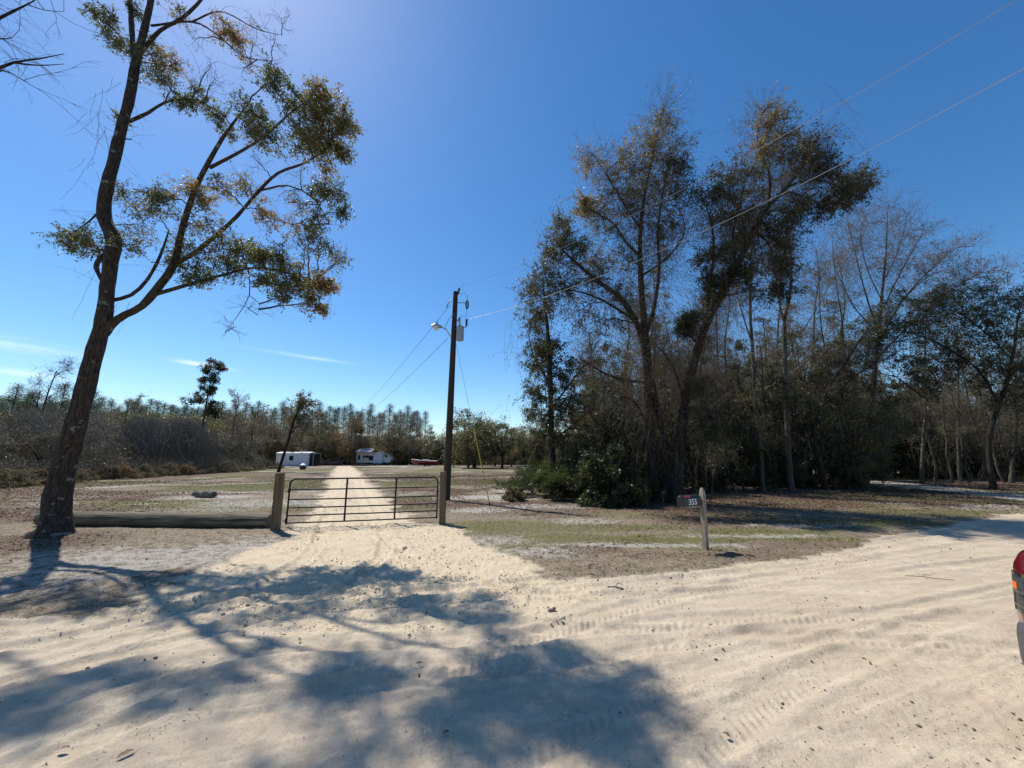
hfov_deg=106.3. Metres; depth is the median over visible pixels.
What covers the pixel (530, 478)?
palmetto
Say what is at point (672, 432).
evergreen shrub
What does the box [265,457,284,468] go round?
scrub bush
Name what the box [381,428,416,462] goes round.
field edge tree
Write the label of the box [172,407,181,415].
pine tree
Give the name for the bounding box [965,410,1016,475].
understory tree
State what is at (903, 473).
evergreen shrub
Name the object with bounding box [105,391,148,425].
bare woodland tree
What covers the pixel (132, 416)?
field edge tree
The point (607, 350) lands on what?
understory tree
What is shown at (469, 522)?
dry grass
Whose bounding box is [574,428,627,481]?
evergreen shrub
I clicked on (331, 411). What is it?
pine tree
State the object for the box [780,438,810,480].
evergreen shrub
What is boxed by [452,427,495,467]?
field oak
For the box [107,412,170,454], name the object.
field edge tree
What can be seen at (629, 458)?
evergreen shrub
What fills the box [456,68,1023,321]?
power line
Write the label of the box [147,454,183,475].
scrub bush
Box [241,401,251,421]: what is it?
pine tree
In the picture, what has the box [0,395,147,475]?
vine thicket
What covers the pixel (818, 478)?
evergreen shrub
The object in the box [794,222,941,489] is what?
bent tree
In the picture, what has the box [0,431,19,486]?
vine thicket
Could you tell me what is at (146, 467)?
scrub bush
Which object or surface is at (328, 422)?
bare woodland tree
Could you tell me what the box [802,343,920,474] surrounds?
understory tree
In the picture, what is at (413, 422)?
pine tree
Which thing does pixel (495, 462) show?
field edge tree
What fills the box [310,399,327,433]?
pine tree
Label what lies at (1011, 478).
slender tree
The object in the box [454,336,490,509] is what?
guy wire
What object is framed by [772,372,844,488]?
understory tree
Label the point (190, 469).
scrub bush
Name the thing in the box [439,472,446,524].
gate post
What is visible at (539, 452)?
field edge tree
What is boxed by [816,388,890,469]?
understory tree
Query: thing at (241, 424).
bare woodland tree
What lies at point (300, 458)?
trailer
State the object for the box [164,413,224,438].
field edge tree
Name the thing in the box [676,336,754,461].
understory tree
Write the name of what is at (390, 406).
pine tree
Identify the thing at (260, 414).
bare woodland tree
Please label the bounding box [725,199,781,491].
slender tree
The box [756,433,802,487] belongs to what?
evergreen shrub
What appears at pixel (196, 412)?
pine tree
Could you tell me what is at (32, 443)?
vine thicket
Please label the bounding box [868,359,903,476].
woodland tree
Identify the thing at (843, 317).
slender tree
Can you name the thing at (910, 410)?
understory tree
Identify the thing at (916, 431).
understory tree
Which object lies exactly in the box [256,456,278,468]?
scrub bush
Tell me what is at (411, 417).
bare woodland tree
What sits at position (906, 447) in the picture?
understory tree
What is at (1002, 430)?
woodland tree
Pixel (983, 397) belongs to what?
woodland tree
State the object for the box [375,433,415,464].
field edge tree
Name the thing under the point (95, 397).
pine tree
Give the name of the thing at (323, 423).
bare woodland tree
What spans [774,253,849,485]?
slender tree
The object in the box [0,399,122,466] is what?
vine thicket
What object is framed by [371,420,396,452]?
bare woodland tree
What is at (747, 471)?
evergreen shrub
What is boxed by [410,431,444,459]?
field edge tree
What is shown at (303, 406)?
leaning tree
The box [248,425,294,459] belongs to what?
field edge tree
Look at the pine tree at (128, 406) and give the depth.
124.78 m
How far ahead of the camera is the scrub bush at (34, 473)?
23.76 m
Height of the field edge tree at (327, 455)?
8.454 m
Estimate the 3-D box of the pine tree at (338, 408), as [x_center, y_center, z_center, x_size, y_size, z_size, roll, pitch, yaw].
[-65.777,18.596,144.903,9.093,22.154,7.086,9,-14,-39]
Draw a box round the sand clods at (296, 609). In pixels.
[0,504,983,649]
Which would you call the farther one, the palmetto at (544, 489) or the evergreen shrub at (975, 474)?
the evergreen shrub at (975, 474)
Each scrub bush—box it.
[0,455,50,485]
[0,457,39,488]
[3,456,82,484]
[76,458,100,481]
[77,457,111,479]
[80,452,142,479]
[103,451,162,478]
[137,459,170,476]
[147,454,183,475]
[164,455,204,475]
[169,458,208,474]
[191,458,212,473]
[204,453,239,473]
[218,454,253,471]
[240,459,259,470]
[251,461,266,469]
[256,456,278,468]
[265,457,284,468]
[391,457,413,464]
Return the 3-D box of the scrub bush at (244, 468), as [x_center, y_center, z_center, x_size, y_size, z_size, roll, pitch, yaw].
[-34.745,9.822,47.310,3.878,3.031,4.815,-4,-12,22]
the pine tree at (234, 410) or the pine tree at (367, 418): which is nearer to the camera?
the pine tree at (367, 418)
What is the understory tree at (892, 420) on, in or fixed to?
on the ground at (284, 712)
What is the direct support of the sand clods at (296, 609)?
on the ground at (284, 712)
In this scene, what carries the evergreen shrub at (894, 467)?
on the ground at (284, 712)
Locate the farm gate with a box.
[282,476,439,524]
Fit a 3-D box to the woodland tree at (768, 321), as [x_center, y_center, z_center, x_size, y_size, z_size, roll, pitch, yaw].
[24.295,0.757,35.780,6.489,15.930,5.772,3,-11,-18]
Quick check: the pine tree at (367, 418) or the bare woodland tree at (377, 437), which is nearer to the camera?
the bare woodland tree at (377, 437)
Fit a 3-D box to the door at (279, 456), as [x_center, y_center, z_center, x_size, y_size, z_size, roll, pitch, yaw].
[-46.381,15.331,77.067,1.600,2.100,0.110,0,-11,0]
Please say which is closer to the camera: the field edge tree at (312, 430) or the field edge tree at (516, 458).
the field edge tree at (516, 458)
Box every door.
[277,455,285,465]
[677,495,685,506]
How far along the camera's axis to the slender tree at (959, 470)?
27.95 m
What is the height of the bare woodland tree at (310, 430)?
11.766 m
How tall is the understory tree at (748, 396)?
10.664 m
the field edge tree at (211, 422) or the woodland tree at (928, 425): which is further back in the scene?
the field edge tree at (211, 422)
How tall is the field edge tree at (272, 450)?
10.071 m
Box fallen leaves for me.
[2,526,1022,767]
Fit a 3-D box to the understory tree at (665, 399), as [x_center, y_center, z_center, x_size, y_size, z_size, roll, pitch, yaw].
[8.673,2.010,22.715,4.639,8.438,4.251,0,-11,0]
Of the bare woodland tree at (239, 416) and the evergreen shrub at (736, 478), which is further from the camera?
the bare woodland tree at (239, 416)
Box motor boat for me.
[411,459,439,465]
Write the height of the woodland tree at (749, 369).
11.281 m
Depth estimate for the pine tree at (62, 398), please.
65.52 m
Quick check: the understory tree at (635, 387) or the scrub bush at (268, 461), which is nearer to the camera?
the understory tree at (635, 387)
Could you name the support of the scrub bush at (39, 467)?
on the ground at (284, 712)
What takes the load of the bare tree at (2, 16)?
on the ground at (284, 712)
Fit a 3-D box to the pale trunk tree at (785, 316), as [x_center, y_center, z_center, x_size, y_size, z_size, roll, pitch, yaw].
[17.449,-2.085,20.981,8.682,16.014,3.679,0,-11,0]
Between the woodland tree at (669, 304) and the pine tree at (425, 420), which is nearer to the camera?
the woodland tree at (669, 304)
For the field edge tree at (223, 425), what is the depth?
91.34 m
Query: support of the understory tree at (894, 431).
on the ground at (284, 712)
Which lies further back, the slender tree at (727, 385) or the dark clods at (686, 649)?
the slender tree at (727, 385)
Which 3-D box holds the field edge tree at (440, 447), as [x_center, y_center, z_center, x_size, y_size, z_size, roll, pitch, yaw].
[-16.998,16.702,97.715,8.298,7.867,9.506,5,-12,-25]
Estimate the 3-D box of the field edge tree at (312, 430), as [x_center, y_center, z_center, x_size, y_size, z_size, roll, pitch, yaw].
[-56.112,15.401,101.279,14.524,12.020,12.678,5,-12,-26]
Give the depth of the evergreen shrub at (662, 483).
19.25 m
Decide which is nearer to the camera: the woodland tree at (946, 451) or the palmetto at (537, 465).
the palmetto at (537, 465)
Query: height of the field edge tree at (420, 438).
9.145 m
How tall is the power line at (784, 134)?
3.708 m
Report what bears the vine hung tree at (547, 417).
on the ground at (284, 712)
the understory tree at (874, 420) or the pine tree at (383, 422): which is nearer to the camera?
the understory tree at (874, 420)
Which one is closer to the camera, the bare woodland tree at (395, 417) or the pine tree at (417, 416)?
the bare woodland tree at (395, 417)
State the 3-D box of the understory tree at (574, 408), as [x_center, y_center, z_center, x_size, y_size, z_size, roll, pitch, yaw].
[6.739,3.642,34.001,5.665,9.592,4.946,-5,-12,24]
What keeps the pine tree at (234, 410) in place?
on the ground at (284, 712)
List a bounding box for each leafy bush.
[500,484,528,501]
[548,465,605,501]
[573,436,645,508]
[605,467,651,507]
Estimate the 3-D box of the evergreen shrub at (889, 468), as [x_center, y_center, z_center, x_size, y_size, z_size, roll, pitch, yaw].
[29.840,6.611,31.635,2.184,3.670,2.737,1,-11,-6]
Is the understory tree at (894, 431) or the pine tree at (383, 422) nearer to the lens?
the understory tree at (894, 431)
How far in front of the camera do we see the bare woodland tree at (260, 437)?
92.62 m
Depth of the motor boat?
76.47 m
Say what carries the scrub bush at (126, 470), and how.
on the ground at (284, 712)
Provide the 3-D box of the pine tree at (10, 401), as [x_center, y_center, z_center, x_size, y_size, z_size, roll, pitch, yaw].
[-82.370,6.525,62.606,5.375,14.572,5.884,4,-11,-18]
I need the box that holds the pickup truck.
[1011,550,1023,662]
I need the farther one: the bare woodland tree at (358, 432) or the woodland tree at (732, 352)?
the bare woodland tree at (358, 432)
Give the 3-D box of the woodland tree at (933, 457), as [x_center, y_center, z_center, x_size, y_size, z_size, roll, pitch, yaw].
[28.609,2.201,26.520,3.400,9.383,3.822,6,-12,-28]
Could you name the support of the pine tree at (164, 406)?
on the ground at (284, 712)
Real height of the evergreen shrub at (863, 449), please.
3.740 m
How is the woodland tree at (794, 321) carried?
on the ground at (284, 712)
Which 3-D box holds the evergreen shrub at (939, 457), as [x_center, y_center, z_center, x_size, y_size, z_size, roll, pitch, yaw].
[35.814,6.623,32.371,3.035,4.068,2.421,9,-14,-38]
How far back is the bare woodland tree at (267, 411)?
94.25 m
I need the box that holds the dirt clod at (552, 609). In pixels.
[548,607,555,611]
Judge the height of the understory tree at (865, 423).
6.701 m
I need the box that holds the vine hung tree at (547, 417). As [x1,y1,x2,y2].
[473,257,644,493]
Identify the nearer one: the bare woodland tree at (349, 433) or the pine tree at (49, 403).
the pine tree at (49, 403)
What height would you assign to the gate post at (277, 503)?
1.585 m
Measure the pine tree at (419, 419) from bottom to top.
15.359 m
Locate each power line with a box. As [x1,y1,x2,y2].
[349,304,450,416]
[361,338,447,418]
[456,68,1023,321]
[460,0,1015,286]
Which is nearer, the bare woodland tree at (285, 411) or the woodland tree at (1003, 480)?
the woodland tree at (1003, 480)
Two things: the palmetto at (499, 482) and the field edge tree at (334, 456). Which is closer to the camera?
the palmetto at (499, 482)
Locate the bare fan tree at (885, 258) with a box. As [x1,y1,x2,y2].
[808,179,1023,488]
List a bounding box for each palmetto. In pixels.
[489,473,527,490]
[500,466,549,494]
[511,454,562,492]
[534,475,568,498]
[535,459,590,494]
[551,472,593,498]
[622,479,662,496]
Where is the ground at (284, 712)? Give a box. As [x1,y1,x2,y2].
[0,464,1023,767]
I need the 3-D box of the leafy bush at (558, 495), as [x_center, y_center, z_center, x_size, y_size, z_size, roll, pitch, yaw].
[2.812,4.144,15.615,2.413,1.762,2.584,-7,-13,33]
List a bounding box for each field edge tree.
[105,411,167,424]
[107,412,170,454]
[155,411,238,461]
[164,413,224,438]
[200,413,248,438]
[213,418,257,455]
[232,416,287,458]
[244,427,279,454]
[246,427,295,461]
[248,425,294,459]
[274,421,324,455]
[274,434,318,454]
[292,421,344,451]
[304,425,345,450]
[306,432,343,464]
[323,437,356,464]
[344,439,374,463]
[354,430,386,447]
[372,428,408,443]
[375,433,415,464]
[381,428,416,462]
[392,434,422,464]
[406,432,434,454]
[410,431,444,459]
[422,437,444,461]
[431,435,455,459]
[437,407,497,467]
[440,445,459,462]
[452,416,506,467]
[479,415,517,466]
[492,424,530,466]
[508,425,544,465]
[522,429,548,465]
[523,418,561,465]
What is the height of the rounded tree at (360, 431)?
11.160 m
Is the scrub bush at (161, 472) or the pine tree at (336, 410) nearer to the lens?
the scrub bush at (161, 472)
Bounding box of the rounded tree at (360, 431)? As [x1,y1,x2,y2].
[326,420,372,464]
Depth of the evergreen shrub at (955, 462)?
31.85 m
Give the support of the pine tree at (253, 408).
on the ground at (284, 712)
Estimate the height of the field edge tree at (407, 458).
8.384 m
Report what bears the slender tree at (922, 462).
on the ground at (284, 712)
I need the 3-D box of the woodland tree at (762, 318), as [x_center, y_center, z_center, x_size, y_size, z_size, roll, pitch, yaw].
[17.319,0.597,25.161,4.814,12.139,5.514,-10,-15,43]
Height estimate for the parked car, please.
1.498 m
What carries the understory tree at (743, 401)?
on the ground at (284, 712)
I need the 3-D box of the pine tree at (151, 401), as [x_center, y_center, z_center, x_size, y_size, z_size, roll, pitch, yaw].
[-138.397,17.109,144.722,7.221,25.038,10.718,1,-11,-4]
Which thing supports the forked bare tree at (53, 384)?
on the ground at (284, 712)
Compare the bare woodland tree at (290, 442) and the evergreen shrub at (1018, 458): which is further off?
the bare woodland tree at (290, 442)
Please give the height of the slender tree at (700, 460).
14.124 m
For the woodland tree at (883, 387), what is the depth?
32.34 m
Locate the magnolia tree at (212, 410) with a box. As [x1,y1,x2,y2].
[177,356,230,436]
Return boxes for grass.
[0,472,1023,549]
[0,474,1022,620]
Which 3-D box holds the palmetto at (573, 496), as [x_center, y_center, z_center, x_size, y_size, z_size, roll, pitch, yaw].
[2.468,4.075,15.669,2.333,1.207,1.956,0,-11,0]
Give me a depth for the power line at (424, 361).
19.61 m
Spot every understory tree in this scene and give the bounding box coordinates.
[1,406,38,465]
[560,387,609,457]
[562,330,645,447]
[566,358,636,462]
[620,361,644,425]
[622,356,709,474]
[623,331,728,461]
[632,374,692,435]
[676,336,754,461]
[678,357,753,473]
[708,358,772,463]
[717,363,796,486]
[723,376,757,432]
[726,325,826,488]
[731,350,793,462]
[745,352,852,485]
[751,365,837,487]
[759,326,860,486]
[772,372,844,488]
[795,366,892,488]
[797,345,917,487]
[801,367,914,488]
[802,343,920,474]
[811,395,883,471]
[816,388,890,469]
[825,400,889,466]
[831,380,900,469]
[860,371,914,466]
[872,410,908,473]
[877,398,914,477]
[880,398,941,473]
[884,377,985,478]
[885,382,946,472]
[888,383,939,458]
[893,390,956,457]
[897,407,951,478]
[935,390,976,458]
[936,383,1005,478]
[947,415,999,470]
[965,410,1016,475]
[969,383,1023,474]
[971,381,1022,475]
[976,373,1023,472]
[1002,400,1023,442]
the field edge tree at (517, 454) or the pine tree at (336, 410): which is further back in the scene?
the pine tree at (336, 410)
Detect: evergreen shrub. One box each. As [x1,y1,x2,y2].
[534,442,567,471]
[556,458,569,472]
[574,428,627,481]
[605,419,645,476]
[617,430,662,482]
[624,423,663,481]
[631,430,673,489]
[634,446,662,472]
[643,436,692,490]
[659,454,691,489]
[667,417,726,492]
[669,434,710,488]
[685,436,731,487]
[689,437,735,489]
[690,432,746,491]
[701,455,728,491]
[714,422,777,490]
[714,437,756,489]
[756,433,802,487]
[774,439,816,487]
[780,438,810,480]
[800,444,839,487]
[802,455,819,484]
[832,432,882,486]
[874,450,892,476]
[882,443,907,478]
[890,449,917,478]
[896,451,929,478]
[910,446,942,477]
[914,450,943,478]
[927,443,956,478]
[933,441,971,478]
[944,445,980,478]
[962,447,996,478]
[967,445,1003,475]
[970,451,1005,473]
[978,442,1018,477]
[999,449,1023,477]
[1007,447,1023,471]
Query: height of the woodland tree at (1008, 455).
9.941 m
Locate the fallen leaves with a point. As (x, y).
(566, 661)
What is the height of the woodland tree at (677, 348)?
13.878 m
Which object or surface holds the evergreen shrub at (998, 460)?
on the ground at (284, 712)
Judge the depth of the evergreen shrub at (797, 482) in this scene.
21.49 m
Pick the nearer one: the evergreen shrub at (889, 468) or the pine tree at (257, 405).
the evergreen shrub at (889, 468)
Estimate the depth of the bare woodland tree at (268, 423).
84.86 m
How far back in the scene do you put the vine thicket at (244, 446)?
54.74 m
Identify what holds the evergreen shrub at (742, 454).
on the ground at (284, 712)
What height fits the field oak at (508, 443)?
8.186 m
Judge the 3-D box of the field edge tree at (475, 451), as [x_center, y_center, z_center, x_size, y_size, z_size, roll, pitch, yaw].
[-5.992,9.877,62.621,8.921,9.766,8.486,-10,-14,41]
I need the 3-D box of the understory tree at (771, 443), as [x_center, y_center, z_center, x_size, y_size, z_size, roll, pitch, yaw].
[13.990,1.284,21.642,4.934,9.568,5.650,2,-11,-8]
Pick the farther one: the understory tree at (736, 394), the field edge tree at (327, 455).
the field edge tree at (327, 455)
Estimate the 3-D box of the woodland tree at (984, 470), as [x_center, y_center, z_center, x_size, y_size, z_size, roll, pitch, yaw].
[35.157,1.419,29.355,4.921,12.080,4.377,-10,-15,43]
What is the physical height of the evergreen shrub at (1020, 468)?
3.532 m
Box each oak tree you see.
[23,0,364,538]
[509,64,726,502]
[620,81,908,504]
[832,272,1023,489]
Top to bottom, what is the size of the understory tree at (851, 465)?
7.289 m
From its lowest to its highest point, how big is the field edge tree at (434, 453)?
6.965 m
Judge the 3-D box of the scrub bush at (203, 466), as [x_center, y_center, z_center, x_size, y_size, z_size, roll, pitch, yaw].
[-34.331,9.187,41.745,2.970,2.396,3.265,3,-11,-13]
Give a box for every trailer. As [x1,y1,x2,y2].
[276,452,320,465]
[356,448,393,464]
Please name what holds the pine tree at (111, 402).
on the ground at (284, 712)
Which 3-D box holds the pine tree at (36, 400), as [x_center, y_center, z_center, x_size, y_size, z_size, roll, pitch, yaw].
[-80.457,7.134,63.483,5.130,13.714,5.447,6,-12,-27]
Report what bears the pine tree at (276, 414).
on the ground at (284, 712)
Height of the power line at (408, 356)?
3.625 m
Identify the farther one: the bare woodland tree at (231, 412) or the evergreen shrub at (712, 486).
the bare woodland tree at (231, 412)
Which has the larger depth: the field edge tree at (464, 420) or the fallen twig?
the field edge tree at (464, 420)
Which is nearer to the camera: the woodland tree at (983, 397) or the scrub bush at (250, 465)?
the woodland tree at (983, 397)
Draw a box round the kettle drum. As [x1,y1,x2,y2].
[299,463,306,469]
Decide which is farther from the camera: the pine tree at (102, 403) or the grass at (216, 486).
the pine tree at (102, 403)
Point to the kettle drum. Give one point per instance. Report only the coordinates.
(302, 466)
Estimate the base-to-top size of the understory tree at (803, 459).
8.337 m
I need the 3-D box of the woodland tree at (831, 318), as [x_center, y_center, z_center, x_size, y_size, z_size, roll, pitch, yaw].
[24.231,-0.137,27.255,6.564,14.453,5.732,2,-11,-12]
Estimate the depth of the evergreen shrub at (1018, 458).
32.83 m
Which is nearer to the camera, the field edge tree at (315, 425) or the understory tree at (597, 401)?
the understory tree at (597, 401)
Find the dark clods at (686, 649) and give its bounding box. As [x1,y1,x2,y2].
[0,523,1023,767]
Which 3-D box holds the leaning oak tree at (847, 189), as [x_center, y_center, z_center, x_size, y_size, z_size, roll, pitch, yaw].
[10.629,-2.889,15.625,12.411,22.798,6.283,0,-11,0]
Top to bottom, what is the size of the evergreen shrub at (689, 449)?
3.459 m
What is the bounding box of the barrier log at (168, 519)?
[33,511,270,527]
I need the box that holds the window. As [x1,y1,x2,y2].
[288,455,293,460]
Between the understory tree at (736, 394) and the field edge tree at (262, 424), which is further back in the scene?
the field edge tree at (262, 424)
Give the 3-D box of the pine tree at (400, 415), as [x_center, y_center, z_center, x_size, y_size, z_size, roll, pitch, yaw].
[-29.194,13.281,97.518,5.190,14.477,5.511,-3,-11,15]
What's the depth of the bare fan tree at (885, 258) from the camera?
24.21 m
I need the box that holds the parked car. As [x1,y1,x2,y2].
[320,459,342,465]
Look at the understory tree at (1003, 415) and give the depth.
37.40 m
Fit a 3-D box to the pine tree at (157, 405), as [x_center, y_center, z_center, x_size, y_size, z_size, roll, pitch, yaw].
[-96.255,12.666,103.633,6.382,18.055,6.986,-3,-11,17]
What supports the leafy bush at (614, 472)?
on the ground at (284, 712)
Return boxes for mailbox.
[677,488,708,548]
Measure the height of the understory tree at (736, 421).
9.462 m
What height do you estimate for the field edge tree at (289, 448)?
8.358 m
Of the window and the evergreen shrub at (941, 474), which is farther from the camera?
the window
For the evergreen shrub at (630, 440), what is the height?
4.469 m
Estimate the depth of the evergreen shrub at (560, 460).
17.98 m
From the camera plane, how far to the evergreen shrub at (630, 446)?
18.11 m
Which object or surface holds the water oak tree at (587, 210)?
on the ground at (284, 712)
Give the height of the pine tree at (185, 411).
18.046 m
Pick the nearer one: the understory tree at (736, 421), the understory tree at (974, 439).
the understory tree at (736, 421)
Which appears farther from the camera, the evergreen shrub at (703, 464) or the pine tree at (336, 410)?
the pine tree at (336, 410)
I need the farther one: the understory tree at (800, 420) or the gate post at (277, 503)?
the understory tree at (800, 420)
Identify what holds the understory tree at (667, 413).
on the ground at (284, 712)
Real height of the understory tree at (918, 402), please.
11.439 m
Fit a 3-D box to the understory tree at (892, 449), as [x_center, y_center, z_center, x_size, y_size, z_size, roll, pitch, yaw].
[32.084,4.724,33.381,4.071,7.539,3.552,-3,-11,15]
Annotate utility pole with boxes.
[432,288,468,500]
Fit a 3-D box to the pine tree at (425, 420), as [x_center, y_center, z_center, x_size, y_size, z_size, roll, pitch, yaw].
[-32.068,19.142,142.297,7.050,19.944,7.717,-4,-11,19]
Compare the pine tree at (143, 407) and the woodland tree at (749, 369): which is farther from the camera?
the pine tree at (143, 407)
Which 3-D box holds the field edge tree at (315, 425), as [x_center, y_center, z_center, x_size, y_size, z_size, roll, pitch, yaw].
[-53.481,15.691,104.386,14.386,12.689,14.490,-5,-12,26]
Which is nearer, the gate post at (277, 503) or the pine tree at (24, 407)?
the gate post at (277, 503)
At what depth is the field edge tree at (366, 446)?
88.06 m
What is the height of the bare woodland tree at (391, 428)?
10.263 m
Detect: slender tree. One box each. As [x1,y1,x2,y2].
[567,315,625,479]
[596,278,668,450]
[665,276,749,491]
[677,267,749,483]
[703,249,756,481]
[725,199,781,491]
[749,228,817,432]
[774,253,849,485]
[812,245,867,457]
[891,288,963,483]
[931,307,989,481]
[975,316,1023,482]
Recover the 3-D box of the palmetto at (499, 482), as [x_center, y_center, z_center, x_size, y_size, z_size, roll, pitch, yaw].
[-0.144,4.727,18.382,2.027,0.948,1.812,-9,-14,40]
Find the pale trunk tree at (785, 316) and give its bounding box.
[755,205,894,491]
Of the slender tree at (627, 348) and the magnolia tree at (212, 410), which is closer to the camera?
the slender tree at (627, 348)
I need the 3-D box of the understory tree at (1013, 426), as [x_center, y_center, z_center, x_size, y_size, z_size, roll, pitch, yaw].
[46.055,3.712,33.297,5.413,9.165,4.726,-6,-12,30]
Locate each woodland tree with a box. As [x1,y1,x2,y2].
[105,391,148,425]
[214,386,250,450]
[216,410,236,439]
[228,409,251,441]
[232,417,251,463]
[236,407,270,463]
[244,404,275,450]
[252,413,282,458]
[253,426,265,459]
[266,425,281,462]
[270,406,294,451]
[278,412,312,451]
[281,409,307,451]
[290,421,315,451]
[297,420,320,448]
[302,406,338,464]
[312,418,339,464]
[320,423,345,464]
[339,408,373,464]
[339,412,361,464]
[346,417,373,448]
[360,409,396,464]
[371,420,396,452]
[382,425,399,464]
[386,411,411,464]
[399,410,422,464]
[401,419,420,464]
[416,424,439,457]
[614,260,687,471]
[625,279,682,462]
[650,301,694,477]
[652,320,699,378]
[723,331,748,385]
[734,313,787,434]
[734,349,758,477]
[741,305,795,484]
[747,342,787,428]
[768,295,838,459]
[797,325,826,380]
[808,310,880,392]
[810,290,903,453]
[860,353,912,478]
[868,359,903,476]
[891,350,965,482]
[904,374,952,478]
[919,375,979,481]
[929,374,984,481]
[935,330,1012,480]
[953,374,1022,482]
[954,357,1018,475]
[960,394,1021,459]
[962,367,1023,478]
[964,346,1023,480]
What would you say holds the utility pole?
on the ground at (284, 712)
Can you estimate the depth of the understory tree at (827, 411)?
24.91 m
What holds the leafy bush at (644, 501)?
on the ground at (284, 712)
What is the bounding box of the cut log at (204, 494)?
[191,490,216,497]
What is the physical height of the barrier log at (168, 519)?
0.371 m
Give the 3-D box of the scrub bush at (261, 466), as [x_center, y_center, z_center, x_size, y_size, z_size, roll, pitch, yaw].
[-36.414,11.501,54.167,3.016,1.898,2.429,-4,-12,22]
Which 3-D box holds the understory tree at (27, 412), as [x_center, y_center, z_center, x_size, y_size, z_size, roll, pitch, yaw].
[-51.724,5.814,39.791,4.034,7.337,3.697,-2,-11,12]
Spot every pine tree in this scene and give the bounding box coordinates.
[0,381,32,419]
[0,396,17,413]
[5,398,31,420]
[12,388,47,416]
[31,393,59,419]
[43,380,72,419]
[90,387,109,416]
[90,395,111,415]
[91,399,108,412]
[100,399,120,413]
[119,398,135,414]
[126,401,140,414]
[131,403,149,418]
[145,398,160,413]
[147,399,164,416]
[148,401,171,418]
[164,402,180,418]
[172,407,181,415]
[176,404,189,417]
[185,406,198,415]
[194,406,203,416]
[207,399,232,419]
[230,404,238,418]
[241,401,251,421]
[245,405,257,421]
[248,401,262,420]
[266,405,282,427]
[268,409,278,426]
[269,400,286,427]
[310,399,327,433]
[318,405,338,430]
[330,408,341,431]
[333,405,342,428]
[335,406,348,432]
[342,403,356,428]
[362,402,379,464]
[364,410,371,434]
[372,412,387,433]
[382,403,394,429]
[391,409,408,444]
[401,404,417,431]
[407,411,420,433]
[412,418,426,436]
[415,411,421,431]
[420,410,432,432]
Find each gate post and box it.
[270,473,284,530]
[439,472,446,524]
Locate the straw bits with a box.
[1,518,1022,766]
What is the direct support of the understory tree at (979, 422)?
on the ground at (284, 712)
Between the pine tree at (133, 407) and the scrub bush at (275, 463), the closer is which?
the scrub bush at (275, 463)
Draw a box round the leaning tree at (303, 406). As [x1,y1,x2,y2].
[275,389,323,471]
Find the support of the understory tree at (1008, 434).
on the ground at (284, 712)
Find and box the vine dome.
[83,410,239,473]
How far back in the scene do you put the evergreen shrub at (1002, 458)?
32.54 m
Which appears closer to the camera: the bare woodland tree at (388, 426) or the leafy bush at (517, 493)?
the leafy bush at (517, 493)
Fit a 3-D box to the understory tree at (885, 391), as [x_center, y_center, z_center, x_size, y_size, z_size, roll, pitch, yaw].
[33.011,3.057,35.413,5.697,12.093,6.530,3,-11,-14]
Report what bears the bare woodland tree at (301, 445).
on the ground at (284, 712)
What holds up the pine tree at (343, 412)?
on the ground at (284, 712)
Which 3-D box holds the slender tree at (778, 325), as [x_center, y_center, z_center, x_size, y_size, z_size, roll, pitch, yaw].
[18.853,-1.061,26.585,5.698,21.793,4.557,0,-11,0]
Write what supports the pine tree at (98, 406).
on the ground at (284, 712)
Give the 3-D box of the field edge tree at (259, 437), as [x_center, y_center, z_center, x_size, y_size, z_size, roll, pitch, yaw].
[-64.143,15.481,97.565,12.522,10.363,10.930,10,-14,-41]
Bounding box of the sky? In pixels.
[0,0,1023,449]
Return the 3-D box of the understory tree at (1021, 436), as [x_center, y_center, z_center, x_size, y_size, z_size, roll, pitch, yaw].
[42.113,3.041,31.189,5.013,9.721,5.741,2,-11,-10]
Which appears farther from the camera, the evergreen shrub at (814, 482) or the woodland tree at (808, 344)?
the woodland tree at (808, 344)
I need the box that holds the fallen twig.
[607,583,623,589]
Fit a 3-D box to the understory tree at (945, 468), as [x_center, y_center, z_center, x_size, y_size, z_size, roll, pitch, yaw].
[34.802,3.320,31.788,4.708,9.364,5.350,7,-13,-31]
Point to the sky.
(468, 111)
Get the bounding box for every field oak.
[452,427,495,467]
[482,419,524,468]
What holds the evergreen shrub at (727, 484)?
on the ground at (284, 712)
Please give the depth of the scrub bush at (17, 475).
22.27 m
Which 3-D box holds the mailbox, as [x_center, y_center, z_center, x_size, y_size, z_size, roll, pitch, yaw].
[3.441,2.683,7.290,0.588,1.375,0.200,5,-12,-25]
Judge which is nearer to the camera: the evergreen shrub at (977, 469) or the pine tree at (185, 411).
the evergreen shrub at (977, 469)
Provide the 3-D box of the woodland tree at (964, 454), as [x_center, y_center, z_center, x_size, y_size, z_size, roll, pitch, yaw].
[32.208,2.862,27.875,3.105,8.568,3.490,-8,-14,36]
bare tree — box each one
[0,0,147,148]
[5,352,93,467]
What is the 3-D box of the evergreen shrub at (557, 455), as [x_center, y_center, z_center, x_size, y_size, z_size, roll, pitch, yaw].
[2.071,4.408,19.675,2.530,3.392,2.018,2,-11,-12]
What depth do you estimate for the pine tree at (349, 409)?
109.86 m
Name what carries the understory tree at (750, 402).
on the ground at (284, 712)
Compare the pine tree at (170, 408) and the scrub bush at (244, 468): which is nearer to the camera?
the scrub bush at (244, 468)
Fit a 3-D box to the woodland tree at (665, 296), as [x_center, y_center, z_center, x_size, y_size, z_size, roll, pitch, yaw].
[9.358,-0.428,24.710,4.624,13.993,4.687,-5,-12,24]
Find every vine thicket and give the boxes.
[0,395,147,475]
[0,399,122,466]
[0,412,139,475]
[0,419,29,468]
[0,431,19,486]
[175,429,274,467]

